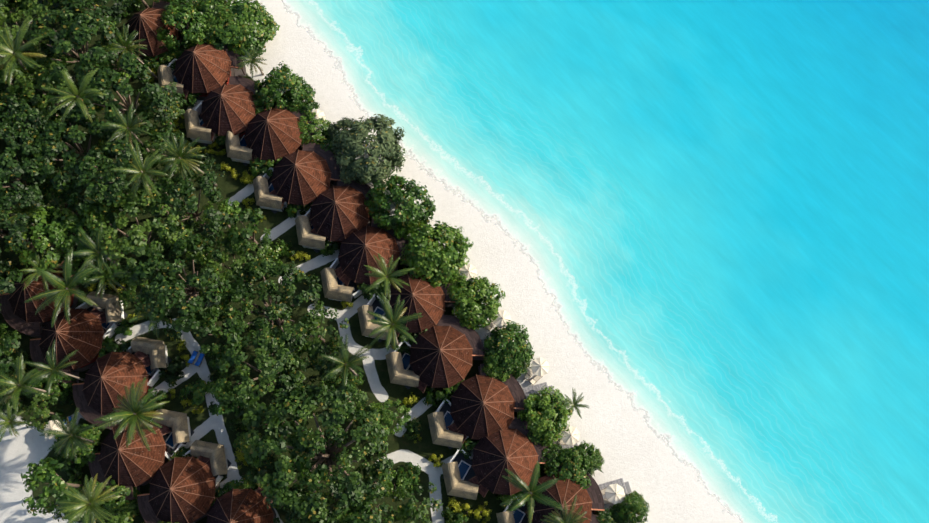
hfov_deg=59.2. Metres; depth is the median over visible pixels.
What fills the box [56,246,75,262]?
shrub
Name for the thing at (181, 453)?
shrub
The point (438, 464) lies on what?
croton shrub
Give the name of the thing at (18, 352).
shrub
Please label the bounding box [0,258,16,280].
shrub
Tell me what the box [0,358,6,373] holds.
shrub
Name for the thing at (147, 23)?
villa
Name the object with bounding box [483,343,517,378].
shrub
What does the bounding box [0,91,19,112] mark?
tree
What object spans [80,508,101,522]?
shrub
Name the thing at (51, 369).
coconut palm
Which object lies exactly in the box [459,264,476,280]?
parasol
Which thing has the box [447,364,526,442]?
villa
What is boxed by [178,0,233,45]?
sea lettuce tree
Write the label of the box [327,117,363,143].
casuarina
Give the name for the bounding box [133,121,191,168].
tree
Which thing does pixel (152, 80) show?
croton shrub
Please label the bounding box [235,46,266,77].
coconut palm
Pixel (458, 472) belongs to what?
bath pavilion
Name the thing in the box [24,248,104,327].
coconut palm
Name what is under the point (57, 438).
shrub
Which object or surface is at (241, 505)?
villa
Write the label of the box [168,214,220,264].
tree
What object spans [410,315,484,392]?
villa
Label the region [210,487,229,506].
shrub
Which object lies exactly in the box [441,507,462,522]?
shrub
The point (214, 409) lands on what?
tree
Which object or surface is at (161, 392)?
shrub
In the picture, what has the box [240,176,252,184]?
croton shrub
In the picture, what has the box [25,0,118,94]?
jungle tree
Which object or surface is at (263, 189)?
bath pavilion
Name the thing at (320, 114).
parasol
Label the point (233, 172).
croton shrub
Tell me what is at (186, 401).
croton shrub
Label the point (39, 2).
tree
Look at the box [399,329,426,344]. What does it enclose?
shrub
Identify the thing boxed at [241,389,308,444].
tree
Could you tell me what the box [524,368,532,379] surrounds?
sun lounger
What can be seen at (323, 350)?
tree
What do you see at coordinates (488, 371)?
sea lettuce tree
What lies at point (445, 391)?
shrub
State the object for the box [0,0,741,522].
ground
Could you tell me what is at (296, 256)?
croton shrub
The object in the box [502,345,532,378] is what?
shrub
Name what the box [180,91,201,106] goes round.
shrub
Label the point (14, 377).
shrub
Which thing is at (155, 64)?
shrub
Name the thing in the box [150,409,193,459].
bath pavilion
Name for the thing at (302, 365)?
jungle tree
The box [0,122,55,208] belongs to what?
jungle tree
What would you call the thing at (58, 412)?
shrub
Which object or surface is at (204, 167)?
tree
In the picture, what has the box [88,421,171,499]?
villa
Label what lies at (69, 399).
shrub
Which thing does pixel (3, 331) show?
tree
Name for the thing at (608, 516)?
sea lettuce tree
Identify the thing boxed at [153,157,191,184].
tree
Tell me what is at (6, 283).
jungle tree
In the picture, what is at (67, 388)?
shrub
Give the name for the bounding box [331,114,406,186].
tree
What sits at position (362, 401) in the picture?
tree
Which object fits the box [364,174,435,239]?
sea lettuce tree
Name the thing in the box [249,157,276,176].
shrub
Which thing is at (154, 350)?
bath pavilion
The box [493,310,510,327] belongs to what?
parasol
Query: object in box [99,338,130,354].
shrub
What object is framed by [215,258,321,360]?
banyan tree
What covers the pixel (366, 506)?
tree
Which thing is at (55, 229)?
tree
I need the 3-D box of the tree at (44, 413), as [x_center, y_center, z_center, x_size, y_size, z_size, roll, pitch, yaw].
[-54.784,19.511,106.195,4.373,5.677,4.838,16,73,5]
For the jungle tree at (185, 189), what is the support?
on the ground
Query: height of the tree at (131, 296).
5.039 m
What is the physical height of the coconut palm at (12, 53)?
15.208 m
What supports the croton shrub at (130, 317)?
on the ground
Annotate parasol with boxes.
[43,420,61,438]
[312,109,325,124]
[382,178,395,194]
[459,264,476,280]
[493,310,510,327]
[531,357,549,376]
[561,426,579,445]
[605,483,624,503]
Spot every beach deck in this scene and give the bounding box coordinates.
[522,382,553,398]
[547,438,577,453]
[598,478,630,504]
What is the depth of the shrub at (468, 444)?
105.74 m
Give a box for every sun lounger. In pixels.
[485,320,493,330]
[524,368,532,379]
[529,375,542,385]
[553,440,566,444]
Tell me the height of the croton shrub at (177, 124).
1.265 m
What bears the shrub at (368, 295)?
on the ground
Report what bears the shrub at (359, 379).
on the ground
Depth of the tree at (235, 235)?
108.57 m
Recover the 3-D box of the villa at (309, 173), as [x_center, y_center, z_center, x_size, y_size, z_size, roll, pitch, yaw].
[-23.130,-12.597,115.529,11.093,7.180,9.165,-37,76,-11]
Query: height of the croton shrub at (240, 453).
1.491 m
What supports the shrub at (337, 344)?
on the ground
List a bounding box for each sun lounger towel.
[187,350,197,364]
[194,353,205,367]
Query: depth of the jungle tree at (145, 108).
114.70 m
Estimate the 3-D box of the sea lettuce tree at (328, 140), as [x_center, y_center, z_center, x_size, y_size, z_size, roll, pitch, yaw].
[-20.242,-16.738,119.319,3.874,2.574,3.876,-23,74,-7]
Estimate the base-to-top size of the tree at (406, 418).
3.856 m
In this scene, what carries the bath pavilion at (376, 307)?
on the ground
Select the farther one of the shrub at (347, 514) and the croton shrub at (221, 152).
the croton shrub at (221, 152)
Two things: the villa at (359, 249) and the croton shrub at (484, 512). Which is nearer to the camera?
the croton shrub at (484, 512)
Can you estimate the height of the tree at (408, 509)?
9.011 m
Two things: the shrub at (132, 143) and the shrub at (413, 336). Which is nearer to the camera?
the shrub at (413, 336)
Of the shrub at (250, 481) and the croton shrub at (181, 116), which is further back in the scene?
the croton shrub at (181, 116)
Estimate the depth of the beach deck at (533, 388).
109.53 m
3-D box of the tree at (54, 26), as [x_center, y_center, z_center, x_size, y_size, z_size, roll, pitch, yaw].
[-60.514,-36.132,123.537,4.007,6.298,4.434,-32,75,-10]
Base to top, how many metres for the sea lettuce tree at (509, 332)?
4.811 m
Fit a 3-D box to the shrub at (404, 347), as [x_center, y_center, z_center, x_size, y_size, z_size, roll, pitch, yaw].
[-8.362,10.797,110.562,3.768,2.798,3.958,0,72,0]
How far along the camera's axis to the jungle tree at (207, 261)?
107.84 m
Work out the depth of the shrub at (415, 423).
107.19 m
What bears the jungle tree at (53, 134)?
on the ground
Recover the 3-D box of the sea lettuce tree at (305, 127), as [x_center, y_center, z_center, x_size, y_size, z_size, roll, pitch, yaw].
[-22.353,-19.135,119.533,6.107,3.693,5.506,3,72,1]
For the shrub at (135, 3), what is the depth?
126.77 m
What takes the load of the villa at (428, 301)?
on the ground
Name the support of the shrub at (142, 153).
on the ground
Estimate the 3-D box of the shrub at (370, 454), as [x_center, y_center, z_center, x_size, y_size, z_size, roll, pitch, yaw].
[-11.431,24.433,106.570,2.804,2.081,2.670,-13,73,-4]
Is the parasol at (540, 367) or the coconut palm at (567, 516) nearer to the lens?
the coconut palm at (567, 516)
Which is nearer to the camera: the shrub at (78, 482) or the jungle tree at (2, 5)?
the shrub at (78, 482)
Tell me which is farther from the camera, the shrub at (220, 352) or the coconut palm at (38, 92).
the coconut palm at (38, 92)
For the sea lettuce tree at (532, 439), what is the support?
on the ground
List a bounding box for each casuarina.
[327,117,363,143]
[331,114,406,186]
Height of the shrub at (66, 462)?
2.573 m
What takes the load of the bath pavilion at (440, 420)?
on the ground
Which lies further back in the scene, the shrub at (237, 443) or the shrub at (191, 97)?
the shrub at (191, 97)
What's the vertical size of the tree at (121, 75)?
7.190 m
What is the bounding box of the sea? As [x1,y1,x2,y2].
[282,0,928,522]
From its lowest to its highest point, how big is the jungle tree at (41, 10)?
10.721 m
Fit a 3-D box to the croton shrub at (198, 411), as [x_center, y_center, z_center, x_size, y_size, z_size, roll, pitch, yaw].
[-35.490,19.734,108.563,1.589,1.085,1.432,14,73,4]
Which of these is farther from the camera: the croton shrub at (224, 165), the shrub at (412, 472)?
the croton shrub at (224, 165)
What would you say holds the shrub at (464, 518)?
on the ground
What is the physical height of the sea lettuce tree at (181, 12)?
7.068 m
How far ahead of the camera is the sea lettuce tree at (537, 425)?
104.81 m
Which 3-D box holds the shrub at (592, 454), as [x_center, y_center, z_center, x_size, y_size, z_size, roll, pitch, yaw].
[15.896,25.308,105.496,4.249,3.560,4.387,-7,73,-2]
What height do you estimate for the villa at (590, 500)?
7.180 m
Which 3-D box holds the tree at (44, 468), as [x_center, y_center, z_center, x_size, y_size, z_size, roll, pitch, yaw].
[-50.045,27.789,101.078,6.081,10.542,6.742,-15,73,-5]
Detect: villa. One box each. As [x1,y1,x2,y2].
[0,261,79,337]
[29,308,106,383]
[72,351,152,429]
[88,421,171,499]
[122,1,186,62]
[137,455,219,522]
[174,38,245,102]
[200,76,266,143]
[206,486,275,522]
[244,100,314,165]
[269,142,341,211]
[309,178,381,243]
[334,218,410,286]
[383,268,455,337]
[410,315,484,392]
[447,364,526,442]
[468,417,549,496]
[524,465,604,522]
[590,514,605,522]
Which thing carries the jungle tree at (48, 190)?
on the ground
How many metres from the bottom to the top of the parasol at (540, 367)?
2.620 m
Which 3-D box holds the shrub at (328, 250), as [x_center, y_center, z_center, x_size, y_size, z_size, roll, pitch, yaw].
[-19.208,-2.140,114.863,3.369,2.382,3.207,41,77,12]
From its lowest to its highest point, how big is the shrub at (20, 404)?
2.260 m
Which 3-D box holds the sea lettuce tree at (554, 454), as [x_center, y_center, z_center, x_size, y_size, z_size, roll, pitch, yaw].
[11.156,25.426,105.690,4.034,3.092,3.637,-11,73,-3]
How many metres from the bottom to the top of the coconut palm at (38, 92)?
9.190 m
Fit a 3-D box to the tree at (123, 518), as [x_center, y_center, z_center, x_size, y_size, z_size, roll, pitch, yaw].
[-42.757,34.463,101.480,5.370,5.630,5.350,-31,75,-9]
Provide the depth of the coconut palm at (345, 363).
101.29 m
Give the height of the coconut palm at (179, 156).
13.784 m
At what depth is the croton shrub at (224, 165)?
118.98 m
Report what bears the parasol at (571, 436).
on the ground
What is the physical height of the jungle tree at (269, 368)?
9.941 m
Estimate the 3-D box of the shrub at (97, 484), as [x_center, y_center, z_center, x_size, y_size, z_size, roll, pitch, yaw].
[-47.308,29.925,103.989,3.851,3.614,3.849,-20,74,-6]
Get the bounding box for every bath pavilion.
[75,291,126,338]
[126,336,170,386]
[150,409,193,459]
[157,58,190,96]
[183,440,231,486]
[184,101,216,145]
[225,131,251,165]
[253,167,286,213]
[295,208,333,252]
[320,258,361,302]
[357,294,390,342]
[385,340,418,388]
[427,398,467,449]
[441,449,478,499]
[496,499,528,522]
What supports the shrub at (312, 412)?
on the ground
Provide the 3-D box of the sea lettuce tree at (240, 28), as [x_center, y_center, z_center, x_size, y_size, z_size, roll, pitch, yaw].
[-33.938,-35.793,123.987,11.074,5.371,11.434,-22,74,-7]
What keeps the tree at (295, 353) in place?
on the ground
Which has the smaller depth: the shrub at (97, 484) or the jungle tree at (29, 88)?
the shrub at (97, 484)
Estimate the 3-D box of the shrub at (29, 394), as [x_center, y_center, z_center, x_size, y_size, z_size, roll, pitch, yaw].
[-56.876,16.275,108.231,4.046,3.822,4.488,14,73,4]
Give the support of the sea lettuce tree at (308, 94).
on the ground
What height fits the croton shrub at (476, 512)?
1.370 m
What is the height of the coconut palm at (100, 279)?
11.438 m
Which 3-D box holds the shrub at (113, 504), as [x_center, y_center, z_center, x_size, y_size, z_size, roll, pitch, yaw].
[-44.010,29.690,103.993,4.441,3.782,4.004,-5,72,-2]
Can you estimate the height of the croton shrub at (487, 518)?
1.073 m
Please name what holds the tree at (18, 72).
on the ground
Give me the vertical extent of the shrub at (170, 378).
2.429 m
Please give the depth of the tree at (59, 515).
99.58 m
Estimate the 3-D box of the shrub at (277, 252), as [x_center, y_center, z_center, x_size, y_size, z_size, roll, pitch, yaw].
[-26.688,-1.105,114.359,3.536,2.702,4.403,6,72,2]
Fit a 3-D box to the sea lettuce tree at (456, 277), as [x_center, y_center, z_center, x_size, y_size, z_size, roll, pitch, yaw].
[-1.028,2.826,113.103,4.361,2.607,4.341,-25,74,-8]
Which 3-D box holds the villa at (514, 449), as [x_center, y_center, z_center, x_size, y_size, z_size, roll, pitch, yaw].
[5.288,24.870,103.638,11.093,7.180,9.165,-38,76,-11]
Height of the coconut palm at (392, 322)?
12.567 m
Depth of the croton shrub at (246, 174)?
118.50 m
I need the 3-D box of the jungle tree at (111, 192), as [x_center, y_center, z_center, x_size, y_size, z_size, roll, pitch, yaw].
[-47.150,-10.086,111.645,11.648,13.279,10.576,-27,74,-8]
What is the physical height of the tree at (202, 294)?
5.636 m
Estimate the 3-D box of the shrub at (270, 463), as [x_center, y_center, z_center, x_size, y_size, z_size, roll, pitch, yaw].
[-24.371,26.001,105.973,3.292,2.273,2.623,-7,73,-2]
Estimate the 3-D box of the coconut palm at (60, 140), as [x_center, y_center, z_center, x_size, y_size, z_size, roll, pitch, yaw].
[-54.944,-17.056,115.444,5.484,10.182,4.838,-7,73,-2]
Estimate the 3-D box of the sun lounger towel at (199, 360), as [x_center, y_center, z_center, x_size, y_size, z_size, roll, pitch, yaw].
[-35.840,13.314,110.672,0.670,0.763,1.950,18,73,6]
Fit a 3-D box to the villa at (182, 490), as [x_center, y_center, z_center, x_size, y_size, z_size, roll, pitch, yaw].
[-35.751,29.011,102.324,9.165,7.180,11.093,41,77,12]
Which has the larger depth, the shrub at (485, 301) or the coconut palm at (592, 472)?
the shrub at (485, 301)
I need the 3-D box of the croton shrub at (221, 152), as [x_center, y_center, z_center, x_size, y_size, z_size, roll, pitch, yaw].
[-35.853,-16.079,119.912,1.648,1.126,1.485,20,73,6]
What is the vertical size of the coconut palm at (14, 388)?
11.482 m
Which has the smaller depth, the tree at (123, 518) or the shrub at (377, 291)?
the tree at (123, 518)
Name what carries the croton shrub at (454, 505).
on the ground
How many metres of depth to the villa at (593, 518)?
102.73 m
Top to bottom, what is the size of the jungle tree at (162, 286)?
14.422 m
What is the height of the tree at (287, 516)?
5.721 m
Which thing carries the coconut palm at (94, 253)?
on the ground
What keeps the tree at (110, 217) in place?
on the ground
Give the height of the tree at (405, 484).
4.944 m
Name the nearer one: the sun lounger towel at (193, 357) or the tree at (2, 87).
the sun lounger towel at (193, 357)
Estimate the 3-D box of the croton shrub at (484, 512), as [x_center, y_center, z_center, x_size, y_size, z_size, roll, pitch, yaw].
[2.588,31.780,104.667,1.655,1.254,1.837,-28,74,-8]
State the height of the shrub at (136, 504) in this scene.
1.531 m
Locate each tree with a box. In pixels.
[0,0,10,29]
[0,0,73,71]
[0,60,39,101]
[0,83,6,112]
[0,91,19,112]
[0,92,57,162]
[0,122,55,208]
[0,187,43,273]
[0,250,22,310]
[0,323,20,356]
[0,331,19,387]
[0,367,23,414]
[1,0,32,27]
[4,206,81,270]
[8,53,107,129]
[18,102,129,191]
[20,394,58,430]
[21,457,82,515]
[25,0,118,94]
[33,0,59,6]
[36,167,98,224]
[50,0,125,30]
[50,3,72,35]
[51,214,95,258]
[52,489,86,521]
[58,140,151,219]
[60,51,176,138]
[61,255,98,283]
[81,195,114,232]
[82,189,190,286]
[93,34,137,81]
[99,14,115,29]
[106,515,129,522]
[114,0,149,8]
[117,282,153,314]
[122,171,174,214]
[131,229,230,340]
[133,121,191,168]
[134,81,186,132]
[139,167,232,242]
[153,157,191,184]
[156,0,208,58]
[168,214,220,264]
[174,0,201,10]
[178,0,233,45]
[188,304,242,353]
[193,157,224,185]
[199,233,272,301]
[199,290,228,308]
[201,198,240,234]
[204,0,279,56]
[207,381,252,417]
[208,318,306,420]
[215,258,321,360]
[225,208,271,256]
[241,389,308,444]
[241,432,270,465]
[246,381,394,522]
[252,92,275,113]
[254,61,305,111]
[272,355,331,417]
[273,504,305,522]
[277,345,306,366]
[282,81,319,114]
[290,518,323,522]
[295,300,349,358]
[297,110,330,146]
[300,488,345,522]
[308,343,347,385]
[315,135,336,154]
[321,372,368,422]
[336,511,393,522]
[349,479,401,521]
[353,459,388,499]
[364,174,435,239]
[364,413,388,441]
[375,399,410,434]
[383,470,412,497]
[394,482,442,522]
[400,221,473,287]
[403,220,427,242]
[447,274,505,329]
[449,269,470,292]
[481,320,534,373]
[481,354,514,381]
[517,386,571,446]
[521,426,546,444]
[539,443,562,471]
[544,450,590,489]
[595,507,618,522]
[609,501,634,522]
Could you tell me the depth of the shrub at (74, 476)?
105.48 m
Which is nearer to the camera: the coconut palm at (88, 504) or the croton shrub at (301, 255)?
the coconut palm at (88, 504)
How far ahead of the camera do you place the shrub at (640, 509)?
102.59 m
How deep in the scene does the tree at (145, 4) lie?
124.90 m
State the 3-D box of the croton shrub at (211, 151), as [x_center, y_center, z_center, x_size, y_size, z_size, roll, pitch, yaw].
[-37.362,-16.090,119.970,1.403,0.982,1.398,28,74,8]
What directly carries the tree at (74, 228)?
on the ground
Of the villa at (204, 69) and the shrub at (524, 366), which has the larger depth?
the villa at (204, 69)
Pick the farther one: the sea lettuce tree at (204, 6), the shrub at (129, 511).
the sea lettuce tree at (204, 6)
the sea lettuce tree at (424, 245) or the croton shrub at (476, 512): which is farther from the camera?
the sea lettuce tree at (424, 245)
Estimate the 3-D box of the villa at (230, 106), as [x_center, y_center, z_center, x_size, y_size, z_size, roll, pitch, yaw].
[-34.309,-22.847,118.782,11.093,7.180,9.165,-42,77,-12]
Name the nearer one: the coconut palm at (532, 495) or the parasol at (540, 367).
the coconut palm at (532, 495)
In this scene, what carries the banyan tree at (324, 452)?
on the ground
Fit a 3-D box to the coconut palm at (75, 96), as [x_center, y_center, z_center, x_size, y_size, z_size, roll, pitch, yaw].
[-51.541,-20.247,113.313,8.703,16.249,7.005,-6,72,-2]
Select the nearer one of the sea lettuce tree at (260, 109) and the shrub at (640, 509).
the shrub at (640, 509)
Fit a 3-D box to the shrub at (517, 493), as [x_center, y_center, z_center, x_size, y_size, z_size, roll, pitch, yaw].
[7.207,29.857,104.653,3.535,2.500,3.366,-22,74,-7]
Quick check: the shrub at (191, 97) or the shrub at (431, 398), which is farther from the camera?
the shrub at (191, 97)
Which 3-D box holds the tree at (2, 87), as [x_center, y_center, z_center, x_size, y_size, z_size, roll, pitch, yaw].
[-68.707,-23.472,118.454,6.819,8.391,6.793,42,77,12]
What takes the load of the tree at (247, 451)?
on the ground
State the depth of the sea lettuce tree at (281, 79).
118.56 m
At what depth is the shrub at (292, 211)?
115.88 m
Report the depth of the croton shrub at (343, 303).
112.75 m
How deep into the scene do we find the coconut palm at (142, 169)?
106.00 m
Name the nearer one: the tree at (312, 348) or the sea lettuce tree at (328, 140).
the tree at (312, 348)
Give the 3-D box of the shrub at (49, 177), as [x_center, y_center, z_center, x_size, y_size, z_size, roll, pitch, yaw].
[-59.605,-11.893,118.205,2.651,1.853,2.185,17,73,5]
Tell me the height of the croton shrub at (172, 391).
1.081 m
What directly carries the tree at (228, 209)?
on the ground
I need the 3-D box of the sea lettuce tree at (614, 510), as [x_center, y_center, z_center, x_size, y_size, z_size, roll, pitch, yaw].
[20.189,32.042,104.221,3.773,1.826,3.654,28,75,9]
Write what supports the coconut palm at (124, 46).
on the ground
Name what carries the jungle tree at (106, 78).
on the ground
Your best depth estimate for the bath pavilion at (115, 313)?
110.80 m
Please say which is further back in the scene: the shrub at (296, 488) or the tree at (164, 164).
the tree at (164, 164)
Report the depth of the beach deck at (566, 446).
107.27 m
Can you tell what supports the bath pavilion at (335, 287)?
on the ground
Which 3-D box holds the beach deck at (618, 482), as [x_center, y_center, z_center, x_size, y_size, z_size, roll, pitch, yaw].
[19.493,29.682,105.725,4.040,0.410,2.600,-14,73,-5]
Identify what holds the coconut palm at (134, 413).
on the ground
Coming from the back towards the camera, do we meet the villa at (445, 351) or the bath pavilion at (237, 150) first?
the bath pavilion at (237, 150)
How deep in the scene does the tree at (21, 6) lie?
119.41 m
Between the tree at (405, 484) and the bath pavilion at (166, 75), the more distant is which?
the bath pavilion at (166, 75)
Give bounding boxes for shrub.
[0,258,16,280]
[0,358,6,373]
[3,396,22,415]
[5,349,30,368]
[11,363,30,380]
[19,368,46,401]
[34,370,76,403]
[43,406,67,428]
[44,172,56,183]
[54,429,78,458]
[54,452,81,475]
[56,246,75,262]
[57,389,73,404]
[63,424,101,466]
[66,479,83,498]
[67,469,82,483]
[77,481,106,510]
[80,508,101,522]
[87,281,97,291]
[94,39,107,48]
[97,136,122,154]
[98,281,115,289]
[98,336,119,356]
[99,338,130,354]
[102,479,138,511]
[108,202,123,213]
[109,499,138,522]
[113,0,131,16]
[113,265,130,284]
[113,282,125,291]
[114,318,133,335]
[122,121,140,140]
[126,137,139,148]
[127,0,139,11]
[127,312,143,321]
[133,491,141,511]
[136,146,146,157]
[142,388,166,415]
[143,53,167,71]
[147,75,154,83]
[158,50,179,69]
[158,237,175,255]
[158,355,184,386]
[166,388,175,399]
[168,446,197,461]
[173,114,183,121]
[173,121,183,131]
[176,339,186,352]
[179,378,213,405]
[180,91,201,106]
[180,354,189,366]
[180,398,192,407]
[191,404,203,414]
[195,152,213,165]
[204,149,215,153]
[208,140,217,147]
[208,344,231,371]
[208,371,226,384]
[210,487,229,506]
[214,146,225,156]
[215,133,225,147]
[220,161,230,171]
[223,475,255,494]
[229,409,245,430]
[230,169,239,179]
[233,432,248,449]
[234,442,247,457]
[235,455,247,469]
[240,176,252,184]
[241,198,254,206]
[243,167,253,179]
[244,468,266,489]
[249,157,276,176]
[261,239,286,264]
[264,452,286,471]
[265,158,281,177]
[280,241,294,256]
[285,202,305,217]
[285,483,307,500]
[289,251,299,259]
[298,202,312,212]
[298,251,310,260]
[302,406,317,417]
[320,239,340,256]
[329,341,343,352]
[340,301,352,308]
[343,508,352,518]
[348,370,363,386]
[355,404,371,418]
[357,281,384,301]
[367,440,385,457]
[368,402,386,412]
[369,281,390,299]
[390,333,412,355]
[396,462,420,483]
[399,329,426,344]
[402,392,419,404]
[403,417,422,439]
[413,433,421,442]
[423,386,452,407]
[428,454,440,466]
[433,245,461,274]
[434,455,444,466]
[441,379,464,402]
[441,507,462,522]
[446,497,461,512]
[455,515,468,522]
[457,437,478,459]
[460,503,472,516]
[470,297,497,315]
[473,505,488,520]
[478,501,491,516]
[479,515,490,522]
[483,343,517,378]
[495,494,517,512]
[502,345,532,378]
[511,491,525,504]
[536,399,560,423]
[556,446,589,478]
[574,440,603,473]
[618,490,649,522]
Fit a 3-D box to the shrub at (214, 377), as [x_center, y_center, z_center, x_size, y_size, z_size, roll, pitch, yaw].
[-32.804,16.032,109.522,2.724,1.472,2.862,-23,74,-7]
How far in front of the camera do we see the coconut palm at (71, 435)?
99.36 m
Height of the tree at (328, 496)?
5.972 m
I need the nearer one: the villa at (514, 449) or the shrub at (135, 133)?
the villa at (514, 449)
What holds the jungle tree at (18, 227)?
on the ground
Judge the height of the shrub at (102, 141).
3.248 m
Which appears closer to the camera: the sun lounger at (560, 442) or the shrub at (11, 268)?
the sun lounger at (560, 442)
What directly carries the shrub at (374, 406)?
on the ground
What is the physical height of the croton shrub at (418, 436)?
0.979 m
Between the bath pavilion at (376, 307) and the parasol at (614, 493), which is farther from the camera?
the bath pavilion at (376, 307)
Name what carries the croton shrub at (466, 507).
on the ground
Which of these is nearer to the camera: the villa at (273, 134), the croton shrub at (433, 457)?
the croton shrub at (433, 457)
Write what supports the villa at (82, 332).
on the ground
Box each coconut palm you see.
[0,16,45,94]
[0,353,53,412]
[0,400,30,441]
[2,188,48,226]
[16,73,58,115]
[20,247,78,290]
[23,339,84,397]
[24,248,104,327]
[39,408,101,462]
[41,68,107,122]
[55,473,129,522]
[56,116,87,146]
[65,223,126,272]
[83,253,131,297]
[93,377,168,450]
[99,102,152,151]
[105,23,157,80]
[109,139,167,199]
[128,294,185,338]
[158,131,216,186]
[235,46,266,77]
[320,334,370,392]
[364,253,413,300]
[367,292,422,350]
[500,461,560,522]
[540,495,587,522]
[563,388,588,418]
[583,453,604,476]
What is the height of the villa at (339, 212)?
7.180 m
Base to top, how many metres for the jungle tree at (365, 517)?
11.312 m
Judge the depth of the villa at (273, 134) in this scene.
116.77 m
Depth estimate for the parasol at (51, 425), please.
106.11 m
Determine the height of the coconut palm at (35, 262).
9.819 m
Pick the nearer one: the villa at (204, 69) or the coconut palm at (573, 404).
the coconut palm at (573, 404)
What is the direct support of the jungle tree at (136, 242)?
on the ground
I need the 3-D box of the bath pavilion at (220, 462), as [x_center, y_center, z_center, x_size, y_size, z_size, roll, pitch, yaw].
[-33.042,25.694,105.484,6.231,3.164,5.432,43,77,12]
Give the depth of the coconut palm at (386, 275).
105.70 m
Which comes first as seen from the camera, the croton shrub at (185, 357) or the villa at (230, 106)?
the croton shrub at (185, 357)
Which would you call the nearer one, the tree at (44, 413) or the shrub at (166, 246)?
the tree at (44, 413)
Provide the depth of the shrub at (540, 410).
106.39 m
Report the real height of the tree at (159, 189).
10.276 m
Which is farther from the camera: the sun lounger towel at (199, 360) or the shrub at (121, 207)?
the shrub at (121, 207)
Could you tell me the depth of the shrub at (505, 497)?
103.77 m
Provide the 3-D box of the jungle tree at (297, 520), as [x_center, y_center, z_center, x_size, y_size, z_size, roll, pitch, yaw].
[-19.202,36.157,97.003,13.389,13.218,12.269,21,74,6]
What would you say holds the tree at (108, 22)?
on the ground
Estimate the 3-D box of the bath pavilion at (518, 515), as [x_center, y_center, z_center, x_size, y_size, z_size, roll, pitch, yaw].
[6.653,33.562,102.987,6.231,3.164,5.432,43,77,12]
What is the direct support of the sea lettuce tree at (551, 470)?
on the ground
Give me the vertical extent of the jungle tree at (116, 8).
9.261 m
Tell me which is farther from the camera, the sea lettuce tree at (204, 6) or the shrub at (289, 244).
the sea lettuce tree at (204, 6)
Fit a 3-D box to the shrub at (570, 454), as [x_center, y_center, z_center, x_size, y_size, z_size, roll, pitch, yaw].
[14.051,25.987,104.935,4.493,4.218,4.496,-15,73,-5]
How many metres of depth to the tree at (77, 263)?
108.63 m
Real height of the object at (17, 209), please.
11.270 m
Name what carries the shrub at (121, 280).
on the ground
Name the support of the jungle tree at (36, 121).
on the ground
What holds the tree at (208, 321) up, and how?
on the ground
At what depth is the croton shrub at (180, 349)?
111.01 m
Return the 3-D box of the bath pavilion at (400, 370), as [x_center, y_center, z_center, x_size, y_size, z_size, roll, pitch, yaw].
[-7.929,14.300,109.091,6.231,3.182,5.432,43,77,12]
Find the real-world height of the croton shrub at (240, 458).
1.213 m
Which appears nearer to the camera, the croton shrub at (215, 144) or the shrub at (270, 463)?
the shrub at (270, 463)
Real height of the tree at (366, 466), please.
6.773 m
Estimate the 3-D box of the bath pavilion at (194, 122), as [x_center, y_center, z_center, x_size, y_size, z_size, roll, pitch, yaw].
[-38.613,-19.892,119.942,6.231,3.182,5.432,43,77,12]
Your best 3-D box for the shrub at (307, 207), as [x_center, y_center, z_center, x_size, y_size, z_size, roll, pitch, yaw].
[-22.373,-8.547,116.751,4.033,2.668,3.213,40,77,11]
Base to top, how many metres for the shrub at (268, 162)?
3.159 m
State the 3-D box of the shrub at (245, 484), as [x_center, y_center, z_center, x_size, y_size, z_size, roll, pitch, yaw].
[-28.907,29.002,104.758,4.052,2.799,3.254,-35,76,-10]
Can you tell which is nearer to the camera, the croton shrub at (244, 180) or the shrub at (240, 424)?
the shrub at (240, 424)
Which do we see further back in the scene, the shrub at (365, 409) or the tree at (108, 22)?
the tree at (108, 22)
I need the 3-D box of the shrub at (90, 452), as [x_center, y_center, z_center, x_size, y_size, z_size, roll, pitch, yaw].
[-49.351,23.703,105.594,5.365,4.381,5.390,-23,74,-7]
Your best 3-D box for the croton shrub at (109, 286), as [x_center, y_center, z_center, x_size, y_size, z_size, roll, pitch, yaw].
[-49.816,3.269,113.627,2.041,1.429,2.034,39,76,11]
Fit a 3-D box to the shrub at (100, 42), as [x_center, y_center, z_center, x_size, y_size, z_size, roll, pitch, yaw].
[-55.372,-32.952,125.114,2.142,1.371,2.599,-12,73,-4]
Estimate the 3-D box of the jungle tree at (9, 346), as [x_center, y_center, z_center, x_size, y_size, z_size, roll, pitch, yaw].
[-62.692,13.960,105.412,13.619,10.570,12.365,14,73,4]
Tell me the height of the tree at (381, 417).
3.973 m
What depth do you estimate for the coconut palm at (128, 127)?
108.75 m
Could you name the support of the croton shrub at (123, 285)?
on the ground
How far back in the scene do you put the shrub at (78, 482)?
105.10 m
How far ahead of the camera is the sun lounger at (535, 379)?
109.78 m
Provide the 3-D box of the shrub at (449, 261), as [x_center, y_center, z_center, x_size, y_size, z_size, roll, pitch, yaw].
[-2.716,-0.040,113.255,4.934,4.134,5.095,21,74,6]
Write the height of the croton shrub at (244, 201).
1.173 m
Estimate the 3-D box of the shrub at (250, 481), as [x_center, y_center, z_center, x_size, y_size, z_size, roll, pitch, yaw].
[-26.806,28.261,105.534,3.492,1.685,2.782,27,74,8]
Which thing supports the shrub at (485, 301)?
on the ground
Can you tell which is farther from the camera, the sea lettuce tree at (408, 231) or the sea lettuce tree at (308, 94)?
the sea lettuce tree at (308, 94)
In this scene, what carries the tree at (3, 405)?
on the ground
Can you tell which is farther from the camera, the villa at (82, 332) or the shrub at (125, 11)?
the shrub at (125, 11)
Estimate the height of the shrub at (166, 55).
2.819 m
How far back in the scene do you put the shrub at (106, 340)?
109.66 m
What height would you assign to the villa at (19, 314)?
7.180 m
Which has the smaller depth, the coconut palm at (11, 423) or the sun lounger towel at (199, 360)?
the coconut palm at (11, 423)

